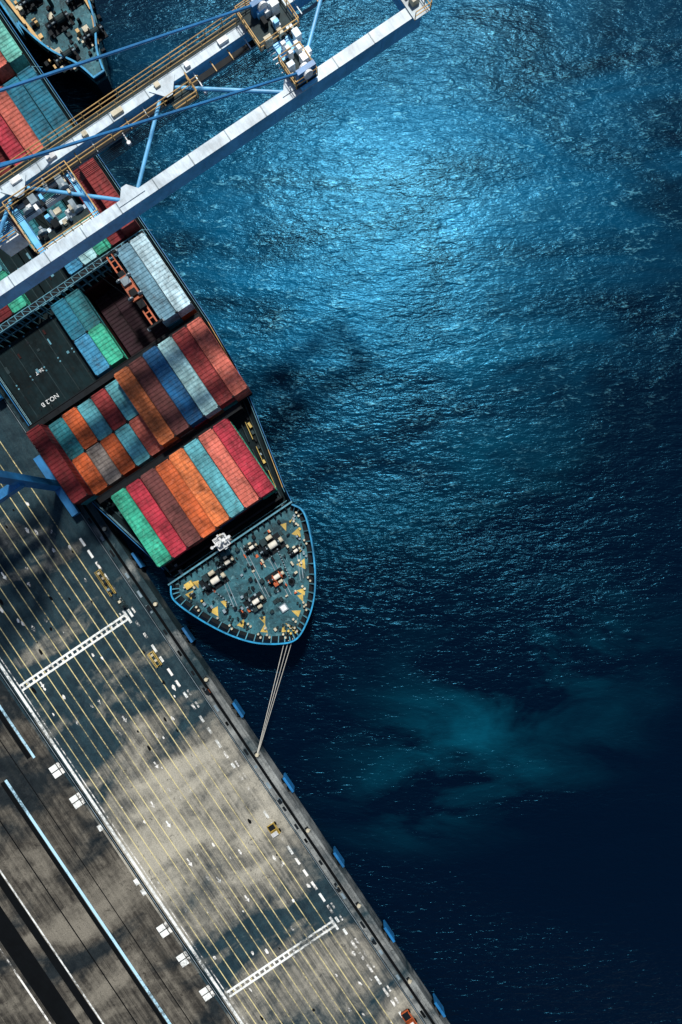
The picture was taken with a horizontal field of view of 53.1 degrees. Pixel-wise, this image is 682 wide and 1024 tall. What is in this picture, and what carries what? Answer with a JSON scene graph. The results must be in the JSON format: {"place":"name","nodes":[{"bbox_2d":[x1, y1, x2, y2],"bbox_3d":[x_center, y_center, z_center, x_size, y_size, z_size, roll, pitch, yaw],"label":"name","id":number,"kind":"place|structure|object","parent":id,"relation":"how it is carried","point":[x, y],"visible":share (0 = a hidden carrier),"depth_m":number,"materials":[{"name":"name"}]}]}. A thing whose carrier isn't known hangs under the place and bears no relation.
{"place":"outdoors","nodes":[
{"label":"outdoors","id":0,"kind":"place"},
{"bbox_2d":[0,680,231,1023],"bbox_3d":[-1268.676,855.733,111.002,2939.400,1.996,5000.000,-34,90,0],"label":"yard ground","id":1,"kind":"structure","parent":0,"point":[112,876],"depth_m":110.00,"materials":[{"name":"grey asphalt"}]},
{"bbox_2d":[0,401,423,1023],"bbox_3d":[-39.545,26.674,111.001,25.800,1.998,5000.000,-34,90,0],"label":"quay apron pavement","id":2,"kind":"structure","parent":0,"point":[22,453],"depth_m":110.00,"materials":[{"name":"grey concrete"}]},
{"bbox_2d":[94,569,115,595],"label":"lashing gear rack","id":3,"kind":"object","parent":2,"relation":"on","point":[104,580],"visible":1,"depth_m":109.35,"materials":[{"name":"yellow metal"}]},
{"bbox_2d":[115,597,127,610],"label":"lashing gear rack","id":4,"kind":"object","parent":2,"relation":"on","point":[121,604],"visible":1,"depth_m":109.35,"materials":[{"name":"black metal"}]},
{"bbox_2d":[147,650,161,666],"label":"lashing gear rack","id":5,"kind":"object","parent":2,"relation":"on","point":[153,656],"visible":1,"depth_m":109.35,"materials":[{"name":"yellow paint"}]},
{"bbox_2d":[0,441,401,1023],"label":"road markings","id":6,"kind":"object","parent":2,"relation":"on","point":[35,976],"visible":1,"depth_m":109.99,"materials":[{"name":"beige paint"}]},
{"bbox_2d":[0,399,443,1023],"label":"crane rail track","id":7,"kind":"structure","parent":2,"relation":"on","point":[248,751],"depth_m":109.99,"materials":[{"name":"grey metal"}]},
{"bbox_2d":[0,0,431,516],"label":"ship to shore crane","id":8,"kind":"object","parent":7,"relation":"on","point":[27,182],"visible":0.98,"depth_m":66.27,"materials":[{"name":"white paint"}]},
{"bbox_2d":[267,821,280,837],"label":"service cart","id":9,"kind":"object","parent":2,"relation":"on","point":[274,829],"visible":1,"depth_m":109.23,"materials":[{"name":"yellow paint"}]},
{"bbox_2d":[401,1009,416,1023],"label":"service cart","id":10,"kind":"object","parent":2,"relation":"on","point":[407,1016],"visible":1,"depth_m":109.23,"materials":[{"name":"orange paint"}]},
{"bbox_2d":[0,384,449,1023],"bbox_3d":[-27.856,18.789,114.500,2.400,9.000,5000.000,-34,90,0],"label":"quay wall","id":11,"kind":"structure","parent":0,"point":[260,760],"depth_m":110.00,"materials":[{"name":"concrete"}]},
{"bbox_2d":[130,552,145,567],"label":"quay fender","id":12,"kind":"object","parent":11,"relation":"attached to","point":[135,556],"visible":1,"depth_m":110.79,"materials":[{"name":"blue rubber"}]},
{"bbox_2d":[181,626,194,642],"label":"quay fender","id":13,"kind":"object","parent":11,"relation":"attached to","point":[185,630],"visible":1,"depth_m":110.80,"materials":[{"name":"blue rubber"}]},
{"bbox_2d":[231,699,244,717],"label":"quay fender","id":14,"kind":"object","parent":11,"relation":"attached to","point":[238,708],"visible":1,"depth_m":110.80,"materials":[{"name":"blue rubber"}]},
{"bbox_2d":[281,773,294,792],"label":"quay fender","id":15,"kind":"object","parent":11,"relation":"attached to","point":[288,782],"visible":1,"depth_m":110.80,"materials":[{"name":"blue rubber"}]},
{"bbox_2d":[331,846,344,866],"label":"quay fender","id":16,"kind":"object","parent":11,"relation":"attached to","point":[337,855],"visible":1,"depth_m":110.79,"materials":[{"name":"blue rubber"}]},
{"bbox_2d":[381,919,394,942],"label":"quay fender","id":17,"kind":"object","parent":11,"relation":"attached to","point":[385,927],"visible":1,"depth_m":110.81,"materials":[{"name":"blue rubber"}]},
{"bbox_2d":[431,993,445,1016],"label":"quay fender","id":18,"kind":"object","parent":11,"relation":"attached to","point":[438,1005],"visible":1,"depth_m":110.80,"materials":[{"name":"blue rubber"}]},
{"bbox_2d":[0,0,681,1023],"bbox_3d":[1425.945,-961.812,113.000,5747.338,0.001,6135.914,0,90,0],"label":"water","id":19,"kind":"structure","parent":0,"point":[428,270],"depth_m":113.00,"materials":[{"name":"blue liquid"}]},
{"bbox_2d":[0,0,116,103],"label":"feeder ship","id":20,"kind":"object","parent":19,"relation":"on","point":[63,33],"visible":0.98,"depth_m":103.40,"materials":[{"name":"paint"}]},
{"bbox_2d":[0,9,316,644],"bbox_3d":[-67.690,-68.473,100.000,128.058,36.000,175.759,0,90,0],"label":"container ship","id":21,"kind":"object","parent":19,"relation":"on","point":[250,575],"visible":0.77,"depth_m":101.00,"materials":[{"name":"paint"}]},
{"bbox_2d":[0,259,9,273],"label":"shipping container","id":22,"kind":"object","parent":21,"relation":"on","point":[2,266],"visible":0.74,"depth_m":101.33,"materials":[{"name":"metal"}]},
{"bbox_2d":[0,305,14,323],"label":"shipping container","id":23,"kind":"object","parent":21,"relation":"on","point":[6,313],"visible":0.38,"depth_m":99.84,"materials":[{"name":"red metal"}]},
{"bbox_2d":[0,146,14,174],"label":"shipping container","id":24,"kind":"object","parent":21,"relation":"on","point":[4,157],"visible":0.02,"depth_m":99.85,"materials":[{"name":"red metal"}]},
{"bbox_2d":[0,270,30,313],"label":"shipping container","id":25,"kind":"object","parent":21,"relation":"on","point":[19,304],"visible":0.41,"depth_m":99.84,"materials":[{"name":"green metal"}]},
{"bbox_2d":[9,209,48,254],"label":"shipping container","id":26,"kind":"object","parent":21,"relation":"on","point":[33,224],"visible":0.19,"depth_m":99.87,"materials":[{"name":"blue metal"}]},
{"bbox_2d":[39,193,66,220],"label":"shipping container","id":27,"kind":"object","parent":21,"relation":"on","point":[60,204],"visible":0.16,"depth_m":99.84,"materials":[{"name":"teal metal"}]},
{"bbox_2d":[48,417,85,459],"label":"shipping container","id":28,"kind":"object","parent":21,"relation":"on","point":[66,438],"visible":0.69,"depth_m":99.83,"materials":[{"name":"teal metal"}]},
{"bbox_2d":[49,234,84,275],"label":"shipping container","id":29,"kind":"object","parent":21,"relation":"on","point":[74,267],"visible":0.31,"depth_m":99.86,"materials":[{"name":"metal"}]},
{"bbox_2d":[50,297,87,340],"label":"shipping container","id":30,"kind":"object","parent":21,"relation":"on","point":[71,323],"visible":0.74,"depth_m":99.83,"materials":[{"name":"metal"}]},
{"bbox_2d":[48,427,98,504],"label":"shipping container","id":31,"kind":"object","parent":21,"relation":"on","point":[90,499],"visible":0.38,"depth_m":100.29,"materials":[{"name":"metal"}]},
{"bbox_2d":[25,424,93,503],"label":"shipping container","id":32,"kind":"object","parent":31,"relation":"on","point":[59,463],"visible":1,"depth_m":97.27,"materials":[{"name":"red metal"}]},
{"bbox_2d":[61,407,98,449],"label":"shipping container","id":33,"kind":"object","parent":21,"relation":"on","point":[80,428],"visible":0.81,"depth_m":99.83,"materials":[{"name":"orange metal"}]},
{"bbox_2d":[63,224,99,266],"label":"shipping container","id":34,"kind":"object","parent":21,"relation":"on","point":[92,255],"visible":0.25,"depth_m":99.85,"materials":[{"name":"metal"}]},
{"bbox_2d":[64,288,106,331],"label":"shipping container","id":35,"kind":"object","parent":21,"relation":"on","point":[83,309],"visible":0.95,"depth_m":99.84,"materials":[{"name":"teal metal"}]},
{"bbox_2d":[71,452,112,495],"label":"shipping container","id":36,"kind":"object","parent":21,"relation":"on","point":[91,475],"visible":0.81,"depth_m":99.84,"materials":[{"name":"orange metal"}]},
{"bbox_2d":[73,333,113,377],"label":"shipping container","id":37,"kind":"object","parent":21,"relation":"on","point":[91,353],"visible":0.86,"depth_m":99.84,"materials":[{"name":"metal"}]},
{"bbox_2d":[76,398,113,440],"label":"shipping container","id":38,"kind":"object","parent":21,"relation":"on","point":[93,417],"visible":0.68,"depth_m":99.83,"materials":[{"name":"metal"}]},
{"bbox_2d":[77,215,112,256],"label":"shipping container","id":39,"kind":"object","parent":21,"relation":"on","point":[100,248],"visible":0.28,"depth_m":99.85,"materials":[{"name":"green metal"}]},
{"bbox_2d":[66,168,127,247],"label":"shipping container","id":40,"kind":"object","parent":21,"relation":"on","point":[116,238],"visible":0.41,"depth_m":99.83,"materials":[{"name":"red metal"}]},
{"bbox_2d":[85,442,126,485],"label":"shipping container","id":41,"kind":"object","parent":21,"relation":"on","point":[104,464],"visible":0.85,"depth_m":99.84,"materials":[{"name":"grey metal"}]},
{"bbox_2d":[88,322,127,367],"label":"shipping container","id":42,"kind":"object","parent":21,"relation":"on","point":[107,344],"visible":0.9,"depth_m":99.86,"materials":[{"name":"green metal"}]},
{"bbox_2d":[90,388,127,430],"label":"shipping container","id":43,"kind":"object","parent":21,"relation":"on","point":[109,410],"visible":0.77,"depth_m":99.83,"materials":[{"name":"red metal"}]},
{"bbox_2d":[94,293,144,355],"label":"shipping container","id":44,"kind":"object","parent":21,"relation":"on","point":[119,323],"visible":0.66,"depth_m":106.29,"materials":[{"name":"metal"}]},
{"bbox_2d":[99,432,140,476],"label":"shipping container","id":45,"kind":"object","parent":21,"relation":"on","point":[119,455],"visible":0.88,"depth_m":99.84,"materials":[{"name":"orange metal"}]},
{"bbox_2d":[100,168,140,237],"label":"shipping container","id":46,"kind":"object","parent":21,"relation":"on","point":[133,233],"visible":0.17,"depth_m":100.31,"materials":[{"name":"red metal"}]},
{"bbox_2d":[79,158,139,236],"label":"shipping container","id":47,"kind":"object","parent":46,"relation":"on","point":[99,182],"visible":0.59,"depth_m":97.26,"materials":[{"name":"red metal"}]},
{"bbox_2d":[104,379,138,421],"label":"shipping container","id":48,"kind":"object","parent":21,"relation":"on","point":[121,400],"visible":0.59,"depth_m":99.83,"materials":[{"name":"metal"}]},
{"bbox_2d":[108,283,157,346],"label":"shipping container","id":49,"kind":"object","parent":21,"relation":"on","point":[134,318],"visible":0.69,"depth_m":106.28,"materials":[{"name":"metal"}]},
{"bbox_2d":[114,423,154,466],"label":"shipping container","id":50,"kind":"object","parent":21,"relation":"on","point":[132,444],"visible":0.88,"depth_m":99.84,"materials":[{"name":"metal"}]},
{"bbox_2d":[128,414,168,457],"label":"shipping container","id":51,"kind":"object","parent":21,"relation":"on","point":[147,438],"visible":0.62,"depth_m":99.84,"materials":[{"name":"metal"}]},
{"bbox_2d":[131,277,169,337],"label":"shipping container","id":52,"kind":"object","parent":21,"relation":"on","point":[160,329],"visible":0.2,"depth_m":106.28,"materials":[{"name":"metal"}]},
{"bbox_2d":[157,283,183,329],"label":"shipping container","id":53,"kind":"object","parent":21,"relation":"on","point":[175,324],"visible":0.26,"depth_m":100.40,"materials":[{"name":"metal"}]},
{"bbox_2d":[116,242,179,326],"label":"shipping container","id":54,"kind":"object","parent":53,"relation":"on","point":[146,283],"visible":0.98,"depth_m":97.24,"materials":[{"name":"metal"}]},
{"bbox_2d":[163,555,180,566],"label":"shipping container","id":55,"kind":"object","parent":21,"relation":"on","point":[171,561],"visible":0.14,"depth_m":101.16,"materials":[{"name":"metal"}]},
{"bbox_2d":[110,487,173,567],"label":"shipping container","id":56,"kind":"object","parent":55,"relation":"on","point":[141,526],"visible":0.8,"depth_m":97.23,"materials":[{"name":"green metal"}]},
{"bbox_2d":[152,245,196,320],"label":"shipping container","id":57,"kind":"object","parent":21,"relation":"on","point":[189,314],"visible":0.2,"depth_m":100.75,"materials":[{"name":"metal"}]},
{"bbox_2d":[129,232,194,317],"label":"shipping container","id":58,"kind":"object","parent":57,"relation":"on","point":[161,274],"visible":1,"depth_m":97.24,"materials":[{"name":"white metal"}]},
{"bbox_2d":[192,335,237,410],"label":"shipping container","id":59,"kind":"object","parent":21,"relation":"on","point":[230,405],"visible":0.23,"depth_m":101.27,"materials":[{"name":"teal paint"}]},
{"bbox_2d":[171,326,235,408],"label":"shipping container","id":60,"kind":"object","parent":59,"relation":"on","point":[203,367],"visible":1,"depth_m":97.24,"materials":[{"name":"red metal"}]},
{"bbox_2d":[209,409,223,420],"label":"shipping container","id":61,"kind":"object","parent":21,"relation":"on","point":[216,414],"visible":0.11,"depth_m":100.89,"materials":[{"name":"metal"}]},
{"bbox_2d":[157,336,221,418],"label":"shipping container","id":62,"kind":"object","parent":61,"relation":"on","point":[189,378],"visible":0.87,"depth_m":97.24,"materials":[{"name":"metal"}]},
{"bbox_2d":[206,449,249,517],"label":"shipping container","id":63,"kind":"object","parent":21,"relation":"on","point":[243,512],"visible":0.09,"depth_m":101.15,"materials":[{"name":"red metal"}]},
{"bbox_2d":[183,438,246,517],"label":"shipping container","id":64,"kind":"object","parent":63,"relation":"on","point":[213,477],"visible":0.88,"depth_m":97.24,"materials":[{"name":"metal"}]},
{"bbox_2d":[206,325,251,401],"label":"shipping container","id":65,"kind":"object","parent":21,"relation":"on","point":[244,396],"visible":0.18,"depth_m":101.77,"materials":[{"name":"metal"}]},
{"bbox_2d":[186,316,249,399],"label":"shipping container","id":66,"kind":"object","parent":65,"relation":"on","point":[216,355],"visible":1,"depth_m":97.24,"materials":[{"name":"metal"}]},
{"bbox_2d":[230,421,277,498],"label":"shipping container","id":67,"kind":"object","parent":21,"relation":"on","point":[271,493],"visible":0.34,"depth_m":101.61,"materials":[{"name":"metal"}]},
{"bbox_2d":[212,418,274,497],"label":"shipping container","id":68,"kind":"object","parent":67,"relation":"on","point":[243,458],"visible":1,"depth_m":97.24,"materials":[{"name":"metal"}]},
{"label":"shipping container","id":69,"kind":"object","parent":21,"relation":"on","visible":0},
{"bbox_2d":[113,366,178,447],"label":"shipping container","id":70,"kind":"object","parent":69,"relation":"on","point":[144,406],"visible":0.86,"depth_m":97.24,"materials":[{"name":"orange metal"}]},
{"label":"shipping container","id":71,"kind":"object","parent":21,"relation":"on","visible":0},
{"bbox_2d":[128,356,192,437],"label":"shipping container","id":72,"kind":"object","parent":71,"relation":"on","point":[159,396],"visible":0.9,"depth_m":97.24,"materials":[{"name":"brown metal"}]},
{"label":"shipping container","id":73,"kind":"object","parent":21,"relation":"on","visible":0},
{"bbox_2d":[141,345,206,427],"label":"shipping container","id":74,"kind":"object","parent":73,"relation":"on","point":[174,386],"visible":0.91,"depth_m":97.24,"materials":[{"name":"blue metal"}]},
{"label":"shipping container","id":75,"kind":"object","parent":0,"visible":0},
{"bbox_2d":[0,113,28,165],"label":"shipping container","id":76,"kind":"object","parent":75,"relation":"on","point":[11,145],"visible":0.42,"depth_m":97.25,"materials":[{"name":"metal"}]},
{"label":"shipping container","id":77,"kind":"object","parent":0,"visible":0},
{"bbox_2d":[0,86,43,154],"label":"shipping container","id":78,"kind":"object","parent":77,"relation":"on","point":[18,124],"visible":0.61,"depth_m":97.24,"materials":[{"name":"metal"}]},
{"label":"shipping container","id":79,"kind":"object","parent":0,"visible":0},
{"bbox_2d":[2,76,57,146],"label":"shipping container","id":80,"kind":"object","parent":79,"relation":"on","point":[31,113],"visible":0.59,"depth_m":97.23,"materials":[{"name":"metal"}]},
{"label":"shipping container","id":81,"kind":"object","parent":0,"visible":0},
{"bbox_2d":[16,65,72,136],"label":"shipping container","id":82,"kind":"object","parent":81,"relation":"on","point":[46,103],"visible":0.7,"depth_m":97.23,"materials":[{"name":"metal"}]},
{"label":"shipping container","id":83,"kind":"object","parent":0,"visible":0},
{"bbox_2d":[0,51,15,82],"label":"shipping container","id":84,"kind":"object","parent":83,"relation":"on","point":[7,72],"visible":0.98,"depth_m":98.36,"materials":[{"name":"metal"}]},
{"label":"shipping container","id":85,"kind":"object","parent":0,"visible":0},
{"bbox_2d":[0,20,30,73],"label":"shipping container","id":86,"kind":"object","parent":85,"relation":"on","point":[14,56],"visible":0.94,"depth_m":97.28,"materials":[{"name":"metal"}]},
{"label":"mooring bollard","id":87,"kind":"object","parent":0,"visible":0},
{"bbox_2d":[257,644,283,752],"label":"mooring rope","id":88,"kind":"object","parent":87,"relation":"attached to","point":[270,699],"visible":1,"depth_m":105.17,"materials":[{"name":"grey fabric"}]},
{"bbox_2d":[257,640,288,753],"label":"mooring rope","id":89,"kind":"object","parent":87,"relation":"attached to","point":[273,696],"visible":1,"depth_m":105.20,"materials":[{"name":"grey fabric"}]},
{"bbox_2d":[258,638,292,752],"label":"mooring rope","id":90,"kind":"object","parent":87,"relation":"attached to","point":[275,696],"visible":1,"depth_m":104.84,"materials":[{"name":"grey fabric"}]},
{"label":"shipping container","id":91,"kind":"object","parent":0,"visible":0},
{"bbox_2d":[125,478,190,557],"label":"shipping container","id":92,"kind":"object","parent":91,"relation":"on","point":[155,516],"visible":0.85,"depth_m":97.24,"materials":[{"name":"metal"}]},
{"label":"shipping container","id":93,"kind":"object","parent":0,"visible":0},
{"bbox_2d":[139,467,203,547],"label":"shipping container","id":94,"kind":"object","parent":93,"relation":"on","point":[170,507],"visible":0.83,"depth_m":97.23,"materials":[{"name":"brown metal"}]},
{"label":"shipping container","id":95,"kind":"object","parent":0,"visible":0},
{"bbox_2d":[155,458,219,538],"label":"shipping container","id":96,"kind":"object","parent":95,"relation":"on","point":[186,499],"visible":0.79,"depth_m":97.23,"materials":[{"name":"orange metal"}]},
{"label":"shipping container","id":97,"kind":"object","parent":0,"visible":0},
{"bbox_2d":[168,447,231,527],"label":"shipping container","id":98,"kind":"object","parent":97,"relation":"on","point":[199,488],"visible":0.88,"depth_m":97.23,"materials":[{"name":"orange metal"}]},
{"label":"shipping container","id":99,"kind":"object","parent":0,"visible":0},
{"bbox_2d":[198,428,260,507],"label":"shipping container","id":100,"kind":"object","parent":99,"relation":"on","point":[230,470],"visible":0.89,"depth_m":97.24,"materials":[{"name":"metal"}]}
]}

